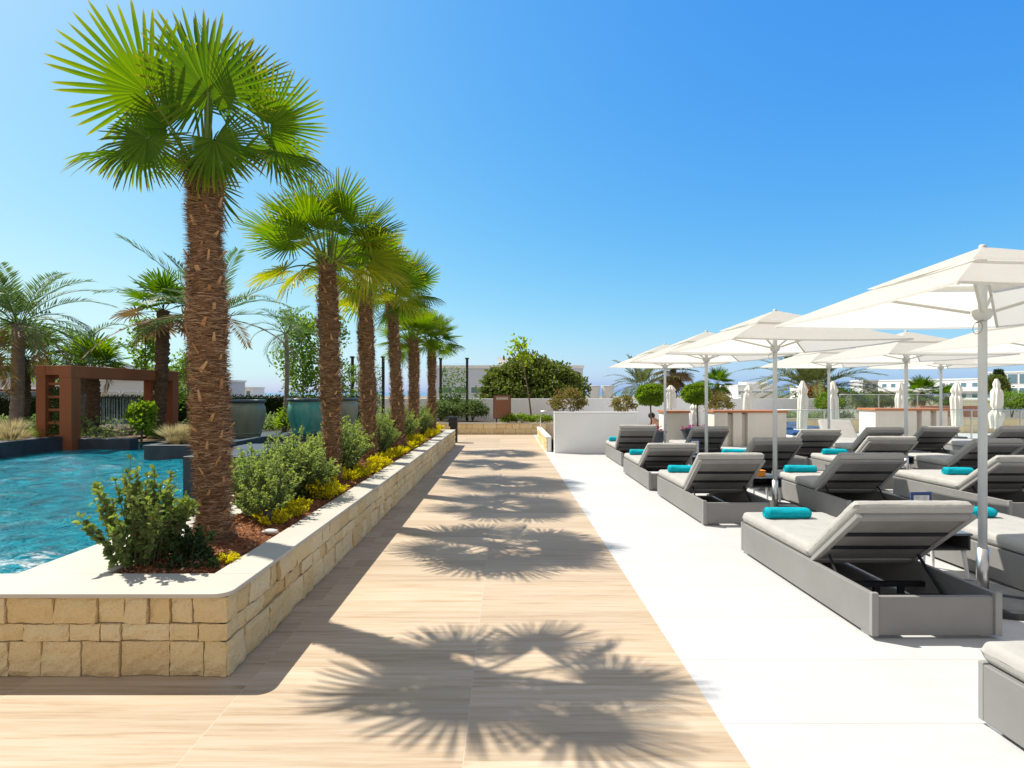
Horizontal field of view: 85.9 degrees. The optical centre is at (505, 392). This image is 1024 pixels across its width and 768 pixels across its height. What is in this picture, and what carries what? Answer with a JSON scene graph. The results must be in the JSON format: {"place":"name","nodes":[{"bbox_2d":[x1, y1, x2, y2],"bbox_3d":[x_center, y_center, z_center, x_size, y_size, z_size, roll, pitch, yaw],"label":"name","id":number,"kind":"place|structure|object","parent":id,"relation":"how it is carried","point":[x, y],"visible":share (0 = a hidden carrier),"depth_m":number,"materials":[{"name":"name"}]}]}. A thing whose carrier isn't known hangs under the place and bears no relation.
{"place":"outdoors","nodes":[
{"label":"outdoors","id":0,"kind":"place"},
{"bbox_2d":[0,424,186,440],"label":"garden bed","id":1,"kind":"object","parent":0,"point":[115,429],"depth_m":15.00,"materials":[{"name":"soil"}]},
{"bbox_2d":[0,436,62,457],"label":"slate kerb","id":2,"kind":"structure","parent":1,"relation":"on","point":[18,447],"depth_m":10.93,"materials":[{"name":"stone"}]},
{"bbox_2d":[0,417,34,439],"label":"grass tuft","id":3,"kind":"object","parent":2,"relation":"on","point":[13,434],"visible":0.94,"depth_m":10.86,"materials":[{"name":"plant"}]},
{"bbox_2d":[0,315,66,418],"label":"fan palm","id":4,"kind":"object","parent":1,"relation":"on","point":[27,392],"visible":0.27,"depth_m":16.59,"materials":[{"name":"green plant"}]},
{"bbox_2d":[0,261,117,437],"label":"feather palm","id":5,"kind":"object","parent":1,"relation":"on","point":[19,327],"visible":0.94,"depth_m":13.80,"materials":[{"name":"green plant"}]},
{"bbox_2d":[25,315,130,426],"bbox_3d":[-13.169,-0.561,17.133,2.934,3.502,2.813,0,0,41],"label":"feather palm","id":6,"kind":"object","parent":1,"relation":"on","point":[83,391],"visible":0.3,"depth_m":16.96,"materials":[{"name":"green plant"}]},
{"bbox_2d":[47,332,137,431],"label":"fan palm","id":7,"kind":"object","parent":1,"relation":"on","point":[93,401],"visible":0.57,"depth_m":15.90,"materials":[{"name":"green plant"}]},
{"bbox_2d":[36,366,178,449],"bbox_3d":[-9.525,0.440,13.440,0.804,2.039,3.496,0,0,4],"label":"rust pergola","id":8,"kind":"object","parent":1,"relation":"on","point":[69,395],"visible":0.7,"depth_m":11.81,"materials":[{"name":"metal"}]},
{"bbox_2d":[121,395,160,446],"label":"potted sapling","id":9,"kind":"object","parent":1,"relation":"on","point":[146,419],"visible":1,"depth_m":12.51,"materials":[{"name":"green plant"}]},
{"bbox_2d":[118,314,171,370],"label":"young tree","id":10,"kind":"object","parent":1,"relation":"on","point":[149,356],"visible":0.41,"depth_m":16.11,"materials":[{"name":"green plant"}]},
{"bbox_2d":[168,342,192,420],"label":"young tree","id":11,"kind":"object","parent":1,"relation":"on","point":[177,367],"visible":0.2,"depth_m":18.46,"materials":[{"name":"green plant"}]},
{"bbox_2d":[0,392,361,423],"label":"clipped hedge","id":12,"kind":"object","parent":1,"relation":"on","point":[274,404],"visible":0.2,"depth_m":20.35,"materials":[{"name":"green plant"}]},
{"bbox_2d":[0,411,389,439],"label":"garden undergrowth","id":13,"kind":"object","parent":1,"relation":"on","point":[268,425],"visible":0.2,"depth_m":15.51,"materials":[{"name":"green plant"}]},
{"bbox_2d":[0,443,196,573],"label":"pool water","id":14,"kind":"structure","parent":0,"point":[45,497],"depth_m":6.55,"materials":[{"name":"liquid"}]},
{"bbox_2d":[78,438,137,449],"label":"slate kerb","id":15,"kind":"structure","parent":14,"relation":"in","point":[110,443],"depth_m":11.90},
{"bbox_2d":[144,437,263,459],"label":"slate kerb","id":16,"kind":"structure","parent":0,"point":[161,451],"depth_m":10.05,"materials":[{"name":"stone"}]},
{"bbox_2d":[138,428,289,441],"bbox_3d":[-6.225,1.200,17.700,6.450,0.001,8.600,0,0,0],"label":"garden bed","id":17,"kind":"object","parent":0,"point":[154,440],"depth_m":13.81,"materials":[{"name":"soil"}]},
{"bbox_2d":[109,267,189,438],"bbox_3d":[-9.085,-1.046,14.485,2.221,4.593,2.254,0,0,0],"label":"fan palm","id":18,"kind":"object","parent":17,"relation":"on","point":[158,283],"visible":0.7,"depth_m":14.28,"materials":[{"name":"green plant"}]},
{"bbox_2d":[80,234,317,382],"bbox_3d":[-6.881,-1.075,12.909,4.818,4.650,4.459,0,0,19],"label":"feather palm","id":19,"kind":"object","parent":17,"relation":"on","point":[232,303],"visible":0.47,"depth_m":12.91,"materials":[{"name":"green plant"}]},
{"bbox_2d":[244,305,314,432],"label":"feather palm","id":20,"kind":"object","parent":17,"relation":"on","point":[285,339],"visible":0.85,"depth_m":16.19,"materials":[{"name":"green plant"}]},
{"bbox_2d":[230,427,361,443],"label":"slate kerb","id":21,"kind":"structure","parent":17,"relation":"on","point":[266,433],"depth_m":13.62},
{"bbox_2d":[228,400,266,438],"bbox_3d":[-6.850,0.683,14.500,0.989,0.994,0.989,0,0,0],"label":"glazed urn","id":22,"kind":"object","parent":21,"relation":"on","point":[248,417],"visible":0.77,"depth_m":14.14,"materials":[{"name":"grey ceramic"}]},
{"bbox_2d":[287,398,322,435],"bbox_3d":[-5.050,0.602,13.900,0.912,0.916,0.912,0,0,0],"label":"glazed urn","id":23,"kind":"object","parent":21,"relation":"on","point":[305,413],"visible":0.81,"depth_m":13.55,"materials":[{"name":"teal ceramic"}]},
{"bbox_2d":[339,398,358,427],"bbox_3d":[-4.750,0.607,16.000,0.902,0.907,0.902,0,0,0],"label":"glazed urn","id":24,"kind":"object","parent":21,"relation":"on","point":[349,406],"visible":0.34,"depth_m":15.70,"materials":[{"name":"grey ceramic"}]},
{"bbox_2d":[268,307,342,397],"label":"young tree","id":25,"kind":"object","parent":17,"relation":"on","point":[305,379],"visible":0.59,"depth_m":18.32,"materials":[{"name":"green plant"}]},
{"bbox_2d":[310,311,355,397],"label":"young tree","id":26,"kind":"object","parent":17,"relation":"on","point":[341,375],"visible":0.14,"depth_m":18.16,"materials":[{"name":"green plant"}]},
{"bbox_2d":[350,356,384,414],"bbox_3d":[-5.401,0.070,21.416,1.392,2.980,0.469,0,0,0],"label":"wire trellis","id":27,"kind":"object","parent":17,"relation":"on","point":[382,380],"visible":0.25,"depth_m":21.45,"materials":[{"name":"black metal"}]},
{"bbox_2d":[0,434,750,767],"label":"timber path","id":28,"kind":"structure","parent":0,"point":[470,600],"depth_m":3.01,"materials":[{"name":"brown wood"}]},
{"bbox_2d":[0,430,455,676],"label":"stone planter","id":29,"kind":"object","parent":28,"relation":"on","point":[86,612],"visible":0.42,"depth_m":3.13,"materials":[{"name":"stone"}]},
{"bbox_2d":[71,454,199,569],"bbox_3d":[-2.343,0.763,3.569,0.580,0.720,0.662,0,0,14],"label":"leafy shrub","id":30,"kind":"object","parent":29,"relation":"on","point":[151,522],"visible":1,"depth_m":3.46,"materials":[{"name":"green plant"}]},
{"bbox_2d":[43,0,335,544],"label":"fan palm","id":31,"kind":"object","parent":29,"relation":"on","point":[201,76],"visible":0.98,"depth_m":4.04,"materials":[{"name":"green plant"}]},
{"bbox_2d":[170,519,216,559],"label":"leafy shrub","id":32,"kind":"object","parent":29,"relation":"on","point":[189,544],"visible":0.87,"depth_m":3.61,"materials":[{"name":"green plant"}]},
{"bbox_2d":[183,444,298,495],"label":"slate kerb","id":33,"kind":"structure","parent":29,"relation":"on","point":[187,484],"depth_m":6.55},
{"bbox_2d":[234,478,296,522],"bbox_3d":[-2.065,0.920,4.721,0.519,0.404,0.490,0,0,-28],"label":"leafy shrub","id":34,"kind":"object","parent":29,"relation":"on","point":[255,505],"visible":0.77,"depth_m":4.66,"materials":[{"name":"green plant"}]},
{"bbox_2d":[229,445,304,514],"bbox_3d":[-2.259,0.800,5.017,0.812,0.646,0.747,0,0,0],"label":"leafy shrub","id":35,"kind":"object","parent":29,"relation":"on","point":[258,474],"visible":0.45,"depth_m":4.91,"materials":[{"name":"green plant"}]},
{"bbox_2d":[230,435,320,494],"bbox_3d":[-2.335,0.772,5.543,0.908,0.702,0.858,0,0,16],"label":"leafy shrub","id":36,"kind":"object","parent":29,"relation":"on","point":[295,464],"visible":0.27,"depth_m":5.47,"materials":[{"name":"green plant"}]},
{"bbox_2d":[256,425,332,468],"bbox_3d":[-2.326,0.742,6.128,0.854,0.763,0.787,0,0,-43],"label":"leafy shrub","id":37,"kind":"object","parent":29,"relation":"on","point":[295,442],"visible":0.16,"depth_m":6.16,"materials":[{"name":"green plant"}]},
{"bbox_2d":[263,440,340,498],"bbox_3d":[-2.081,0.806,5.736,0.768,0.635,0.757,0,0,19],"label":"leafy shrub","id":38,"kind":"object","parent":29,"relation":"on","point":[323,473],"visible":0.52,"depth_m":5.68,"materials":[{"name":"green plant"}]},
{"bbox_2d":[301,475,340,499],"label":"yellow shrub","id":39,"kind":"object","parent":29,"relation":"on","point":[328,490],"visible":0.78,"depth_m":5.66,"materials":[{"name":"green plant"}]},
{"bbox_2d":[234,166,416,483],"bbox_3d":[-2.172,-0.755,6.794,2.169,3.791,2.000,0,0,0],"label":"fan palm","id":40,"kind":"object","parent":29,"relation":"on","point":[284,228],"visible":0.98,"depth_m":6.63,"materials":[{"name":"green plant"}]},
{"bbox_2d":[306,415,368,470],"bbox_3d":[-2.254,0.707,7.343,0.817,0.834,0.865,0,0,-12],"label":"leafy shrub","id":41,"kind":"object","parent":29,"relation":"on","point":[349,451],"visible":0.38,"depth_m":7.27,"materials":[{"name":"green plant"}]},
{"bbox_2d":[301,226,425,462],"bbox_3d":[-2.196,-0.755,8.789,1.945,3.791,2.026,0,0,0],"label":"fan palm","id":42,"kind":"object","parent":29,"relation":"on","point":[367,387],"visible":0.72,"depth_m":8.72,"materials":[{"name":"green plant"}]},
{"bbox_2d":[352,406,400,452],"bbox_3d":[-2.253,0.674,9.460,0.854,0.900,0.787,0,0,19],"label":"leafy shrub","id":43,"kind":"object","parent":29,"relation":"on","point":[384,441],"visible":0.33,"depth_m":9.45,"materials":[{"name":"green plant"}]},
{"bbox_2d":[339,244,445,448],"bbox_3d":[-2.233,-0.868,10.594,2.192,4.017,2.067,0,0,0],"label":"fan palm","id":44,"kind":"object","parent":29,"relation":"on","point":[390,317],"visible":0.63,"depth_m":10.59,"materials":[{"name":"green plant"}]},
{"bbox_2d":[374,304,450,434],"bbox_3d":[-2.200,-0.515,12.983,1.810,3.311,1.985,0,0,0],"label":"fan palm","id":45,"kind":"object","parent":29,"relation":"on","point":[426,323],"visible":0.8,"depth_m":12.92,"materials":[{"name":"green plant"}]},
{"bbox_2d":[400,310,464,429],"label":"fan palm","id":46,"kind":"object","parent":29,"relation":"on","point":[431,382],"visible":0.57,"depth_m":15.08,"materials":[{"name":"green plant"}]},
{"bbox_2d":[0,0,1023,392],"label":"sky","id":47,"kind":"structure","parent":0,"point":[596,183],"materials":[{"name":"blue"}]},
{"bbox_2d":[377,399,826,425],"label":"boundary wall","id":48,"kind":"structure","parent":0,"point":[518,406],"depth_m":23.30,"materials":[{"name":"paint"}]},
{"bbox_2d":[269,396,991,418],"bbox_3d":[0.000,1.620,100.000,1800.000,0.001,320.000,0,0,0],"label":"ground","id":49,"kind":"structure","parent":0,"point":[965,403],"depth_m":82.50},
{"bbox_2d":[85,380,246,396],"bbox_3d":[-22.500,0.350,35.990,8.160,2.420,6.180,0,0,0],"label":"white annex","id":50,"kind":"object","parent":49,"relation":"on","point":[121,387],"visible":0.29,"depth_m":33.00,"materials":[{"name":"paint"}]},
{"bbox_2d":[436,358,583,398],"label":"white villa","id":51,"kind":"object","parent":49,"relation":"on","point":[476,373],"visible":0.16,"depth_m":45.00,"materials":[{"name":"paint"}]},
{"bbox_2d":[473,349,591,398],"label":"round tree","id":52,"kind":"object","parent":49,"relation":"on","point":[545,376],"visible":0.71,"depth_m":25.58,"materials":[{"name":"green plant"}]},
{"bbox_2d":[602,354,680,398],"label":"feather palm","id":53,"kind":"object","parent":49,"relation":"on","point":[640,376],"visible":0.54,"depth_m":30.18,"materials":[{"name":"green plant"}]},
{"bbox_2d":[652,368,699,398],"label":"fan palm","id":54,"kind":"object","parent":49,"relation":"on","point":[678,385],"visible":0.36,"depth_m":31.50,"materials":[{"name":"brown plant"}]},
{"bbox_2d":[700,366,734,398],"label":"fan palm","id":55,"kind":"object","parent":49,"relation":"on","point":[712,373],"visible":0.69,"depth_m":35.19,"materials":[{"name":"green plant"}]},
{"bbox_2d":[719,382,772,398],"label":"terraced hotel","id":56,"kind":"structure","parent":49,"relation":"on","point":[737,391],"depth_m":92.00,"materials":[{"name":"paint"}]},
{"bbox_2d":[732,353,902,416],"bbox_3d":[16.922,-0.294,30.695,8.698,6.351,8.344,0,0,0],"label":"feather palm","id":57,"kind":"object","parent":49,"relation":"on","point":[807,376],"visible":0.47,"depth_m":29.72,"materials":[{"name":"green plant"}]},
{"bbox_2d":[792,386,877,411],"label":"clipped bush","id":58,"kind":"object","parent":49,"relation":"on","point":[849,403],"visible":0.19,"depth_m":31.28,"materials":[{"name":"green plant"}]},
{"bbox_2d":[908,375,942,407],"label":"fan palm","id":59,"kind":"object","parent":49,"relation":"on","point":[924,383],"visible":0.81,"depth_m":40.71,"materials":[{"name":"green plant"}]},
{"bbox_2d":[878,378,977,399],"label":"white hotel","id":60,"kind":"structure","parent":49,"relation":"on","point":[969,386],"depth_m":134.72,"materials":[{"name":"paint"}]},
{"bbox_2d":[533,433,1023,767],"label":"white terrace","id":61,"kind":"structure","parent":0,"point":[783,672],"depth_m":3.29,"materials":[{"name":"tile"}]},
{"bbox_2d":[437,421,553,433],"bbox_3d":[-0.100,1.347,21.885,6.200,0.425,2.630,0,0,0],"label":"end planter","id":62,"kind":"object","parent":61,"relation":"on","point":[484,427],"visible":0.56,"depth_m":20.59,"materials":[{"name":"stone"}]},
{"bbox_2d":[419,398,465,420],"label":"leafy bush","id":63,"kind":"object","parent":62,"relation":"on","point":[444,409],"visible":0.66,"depth_m":21.97,"materials":[{"name":"green plant"}]},
{"bbox_2d":[438,358,468,420],"bbox_3d":[-2.165,0.055,22.840,1.302,3.010,0.441,0,0,0],"label":"wire trellis","id":64,"kind":"object","parent":62,"relation":"on","point":[457,398],"visible":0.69,"depth_m":22.85,"materials":[{"name":"black metal"}]},
{"bbox_2d":[453,397,489,420],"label":"leafy bush","id":65,"kind":"object","parent":62,"relation":"on","point":[476,407],"visible":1,"depth_m":21.91,"materials":[{"name":"green plant"}]},
{"bbox_2d":[493,395,510,422],"bbox_3d":[-0.150,0.630,21.003,0.680,1.100,0.095,0,0,0],"label":"sign board","id":66,"kind":"object","parent":62,"relation":"on","point":[501,405],"visible":0.98,"depth_m":20.97,"materials":[{"name":"wood"}]},
{"bbox_2d":[504,333,535,414],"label":"leaning sapling","id":67,"kind":"object","parent":62,"relation":"on","point":[518,345],"visible":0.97,"depth_m":21.49,"materials":[{"name":"green plant"}]},
{"bbox_2d":[546,412,638,452],"bbox_3d":[2.331,1.030,15.894,2.182,1.060,3.412,0,0,0],"label":"white planter","id":68,"kind":"object","parent":61,"relation":"on","point":[580,432],"visible":0.65,"depth_m":14.20,"materials":[{"name":"paint"}]},
{"bbox_2d":[546,385,588,411],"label":"flowering bush","id":69,"kind":"object","parent":68,"relation":"on","point":[575,393],"visible":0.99,"depth_m":16.37,"materials":[{"name":"green plant"}]},
{"bbox_2d":[605,425,656,465],"bbox_3d":[2.845,1.125,12.565,0.825,0.869,1.934,0,0,0],"label":"sun lounger","id":70,"kind":"object","parent":61,"relation":"on","point":[629,437],"visible":0.82,"depth_m":12.03,"materials":[{"name":"paint"}]},
{"bbox_2d":[634,383,666,442],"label":"topiary tree","id":71,"kind":"object","parent":61,"relation":"on","point":[649,394],"visible":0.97,"depth_m":15.06,"materials":[{"name":"green plant"}]},
{"bbox_2d":[623,443,696,489],"bbox_3d":[2.685,1.185,9.715,0.825,0.750,1.934,0,0,0],"label":"sun lounger","id":72,"kind":"object","parent":61,"relation":"on","point":[655,457],"visible":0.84,"depth_m":9.13,"materials":[{"name":"fabric"}]},
{"bbox_2d":[609,343,730,442],"bbox_3d":[3.570,0.224,12.350,2.104,2.672,2.104,0,0,-1],"label":"parasol","id":73,"kind":"object","parent":61,"relation":"on","point":[629,363],"visible":0.49,"depth_m":12.33,"materials":[{"name":"fabric"}]},
{"bbox_2d":[657,410,690,442],"bbox_3d":[4.990,1.045,16.375,0.740,1.030,0.830,0,0,0],"label":"bar counter","id":74,"kind":"object","parent":61,"relation":"on","point":[676,420],"visible":0.66,"depth_m":16.00,"materials":[{"name":"beige paint"}]},
{"bbox_2d":[679,382,711,439],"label":"topiary tree","id":75,"kind":"object","parent":61,"relation":"on","point":[693,393],"visible":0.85,"depth_m":15.16,"materials":[{"name":"green plant"}]},
{"bbox_2d":[669,426,728,452],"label":"sun lounger","id":76,"kind":"object","parent":61,"relation":"on","point":[717,435],"visible":0.57,"depth_m":12.05,"materials":[{"name":"paint"}]},
{"bbox_2d":[657,452,772,524],"bbox_3d":[2.716,1.142,7.405,0.825,0.835,1.934,0,0,0],"label":"sun lounger","id":77,"kind":"object","parent":61,"relation":"on","point":[727,478],"visible":0.97,"depth_m":6.80,"materials":[{"name":"fabric"}]},
{"bbox_2d":[633,330,796,452],"bbox_3d":[3.570,0.224,9.800,2.104,2.672,2.104,0,0,-1],"label":"parasol","id":78,"kind":"object","parent":61,"relation":"on","point":[665,355],"visible":0.52,"depth_m":9.79,"materials":[{"name":"fabric"}]},
{"bbox_2d":[703,410,787,445],"bbox_3d":[7.110,1.040,16.375,2.180,1.040,0.830,0,0,0],"label":"bar counter","id":79,"kind":"object","parent":61,"relation":"on","point":[745,427],"visible":0.77,"depth_m":16.00,"materials":[{"name":"beige paint"}]},
{"bbox_2d":[750,473,782,501],"bbox_3d":[3.570,1.359,7.720,0.420,0.405,0.420,0,0,0],"label":"side table","id":80,"kind":"object","parent":61,"relation":"on","point":[762,482],"visible":0.48,"depth_m":7.59,"materials":[{"name":"white paint"}]},
{"bbox_2d":[745,437,802,489],"bbox_3d":[4.422,1.142,9.715,0.825,0.835,1.934,0,0,0],"label":"sun lounger","id":81,"kind":"object","parent":61,"relation":"on","point":[788,448],"visible":0.34,"depth_m":9.06,"materials":[{"name":"fabric"}]},
{"bbox_2d":[670,309,913,506],"bbox_3d":[3.570,0.224,7.300,2.104,2.672,2.104,0,0,-3],"label":"parasol","id":82,"kind":"object","parent":61,"relation":"on","point":[761,334],"visible":0.82,"depth_m":7.25,"materials":[{"name":"fabric"}]},
{"bbox_2d":[797,381,808,428],"bbox_3d":[10.400,0.570,19.300,0.560,1.980,0.560,0,0,0],"label":"folded parasol","id":83,"kind":"object","parent":61,"relation":"on","point":[802,403],"visible":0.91,"depth_m":19.19,"materials":[{"name":"fabric"}]},
{"bbox_2d":[788,429,841,464],"bbox_3d":[6.295,1.142,11.765,0.825,0.835,1.934,0,0,0],"label":"sun lounger","id":84,"kind":"object","parent":61,"relation":"on","point":[816,440],"visible":0.48,"depth_m":11.12,"materials":[{"name":"paint"}]},
{"bbox_2d":[760,349,909,448],"bbox_3d":[7.250,0.224,12.350,2.104,2.672,2.104,0,0,-2],"label":"parasol","id":85,"kind":"object","parent":61,"relation":"on","point":[803,360],"visible":0.4,"depth_m":12.33,"materials":[{"name":"fabric"}]},
{"bbox_2d":[818,419,857,440],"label":"sun lounger","id":86,"kind":"object","parent":61,"relation":"on","point":[847,429],"visible":0.33,"depth_m":14.62,"materials":[{"name":"fabric"}]},
{"bbox_2d":[770,452,909,516],"bbox_3d":[4.425,1.142,7.405,0.825,0.835,1.934,0,0,0],"label":"sun lounger","id":87,"kind":"object","parent":61,"relation":"on","point":[839,484],"visible":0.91,"depth_m":6.96,"materials":[{"name":"fabric"}]},
{"bbox_2d":[810,436,918,488],"bbox_3d":[6.303,1.134,9.715,0.825,0.852,1.934,0,0,0],"label":"sun lounger","id":88,"kind":"object","parent":61,"relation":"on","point":[905,445],"visible":0.32,"depth_m":9.05,"materials":[{"name":"fabric"}]},
{"bbox_2d":[831,427,903,452],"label":"sun lounger","id":89,"kind":"object","parent":61,"relation":"on","point":[851,446],"visible":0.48,"depth_m":11.68,"materials":[{"name":"paint"}]},
{"bbox_2d":[741,500,1001,635],"bbox_3d":[2.717,1.142,4.435,0.825,0.835,1.934,0,0,0],"label":"sun lounger","id":90,"kind":"object","parent":61,"relation":"on","point":[890,543],"visible":0.99,"depth_m":3.82,"materials":[{"name":"fabric"}]},
{"bbox_2d":[762,507,811,518],"bbox_3d":[2.600,1.110,5.090,0.414,0.100,0.131,0,0,-1],"label":"rolled towel","id":91,"kind":"object","parent":90,"relation":"on","point":[784,512],"visible":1,"depth_m":5.04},
{"bbox_2d":[774,244,1023,620],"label":"parasol","id":92,"kind":"object","parent":61,"relation":"on","point":[981,288],"visible":0.92,"depth_m":4.13,"materials":[{"name":"fabric"}]},
{"bbox_2d":[857,408,949,435],"bbox_3d":[11.800,1.010,16.375,2.180,1.100,0.830,0,0,0],"label":"bar counter","id":93,"kind":"object","parent":61,"relation":"on","point":[918,418],"visible":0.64,"depth_m":16.00,"materials":[{"name":"beige paint"}]},
{"bbox_2d":[814,330,1019,468],"bbox_3d":[7.130,0.224,9.800,2.104,2.672,2.104,0,0,0],"label":"parasol","id":94,"kind":"object","parent":61,"relation":"on","point":[891,352],"visible":0.71,"depth_m":9.77,"materials":[{"name":"fabric"}]},
{"bbox_2d":[909,426,959,454],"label":"sun lounger","id":95,"kind":"object","parent":61,"relation":"on","point":[933,439],"visible":0.41,"depth_m":12.11,"materials":[{"name":"paint"}]},
{"bbox_2d":[866,357,1023,448],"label":"parasol","id":96,"kind":"object","parent":61,"relation":"on","point":[953,364],"visible":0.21,"depth_m":12.87,"materials":[{"name":"fabric"}]},
{"bbox_2d":[922,530,972,579],"bbox_3d":[3.620,1.359,4.720,0.420,0.405,0.420,0,0,0],"label":"side table","id":97,"kind":"object","parent":61,"relation":"on","point":[960,540],"visible":0.16,"depth_m":4.55,"materials":[{"name":"white paint"}]},
{"bbox_2d":[893,455,1023,518],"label":"sun lounger","id":98,"kind":"object","parent":61,"relation":"on","point":[1005,484],"visible":0.83,"depth_m":7.11,"materials":[{"name":"fabric"}]},
{"bbox_2d":[950,382,967,438],"bbox_3d":[15.500,0.595,18.900,0.560,1.930,0.560,0,0,0],"label":"folded parasol","id":99,"kind":"object","parent":61,"relation":"on","point":[956,397],"visible":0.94,"depth_m":18.80,"materials":[{"name":"fabric"}]},
{"bbox_2d":[902,438,1023,469],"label":"sun lounger","id":100,"kind":"object","parent":61,"relation":"on","point":[966,455],"visible":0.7,"depth_m":9.25,"materials":[{"name":"fabric"}]},
{"bbox_2d":[908,325,1023,353],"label":"parasol","id":101,"kind":"object","parent":61,"relation":"on","point":[1002,340],"visible":0.67,"depth_m":7.71,"materials":[{"name":"fabric"}]},
{"bbox_2d":[926,513,1023,590],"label":"sun lounger","id":102,"kind":"object","parent":61,"relation":"on","point":[1006,545],"visible":0.45,"depth_m":4.54,"materials":[{"name":"fabric"}]},
{"bbox_2d":[944,426,1023,449],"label":"sun lounger","id":103,"kind":"object","parent":61,"relation":"on","point":[1009,432],"visible":0.26,"depth_m":12.09,"materials":[{"name":"paint"}]},
{"bbox_2d":[948,417,1023,432],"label":"raised bed","id":104,"kind":"object","parent":61,"relation":"on","point":[1008,421],"visible":0.42,"depth_m":21.29,"materials":[{"name":"stone"}]},
{"bbox_2d":[988,389,1023,417],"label":"flowering bush","id":105,"kind":"object","parent":104,"relation":"in","point":[1016,400],"visible":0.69,"depth_m":22.03,"materials":[{"name":"green plant"}]},
{"bbox_2d":[988,379,1004,435],"bbox_3d":[17.200,0.535,19.300,0.560,2.050,0.560,0,0,0],"label":"folded parasol","id":106,"kind":"object","parent":61,"relation":"on","point":[996,418],"visible":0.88,"depth_m":19.20,"materials":[{"name":"fabric"}]},
{"bbox_2d":[978,641,1023,747],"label":"sun lounger","id":107,"kind":"object","parent":61,"relation":"on","point":[1001,689],"visible":1,"depth_m":2.49,"materials":[{"name":"fabric"}]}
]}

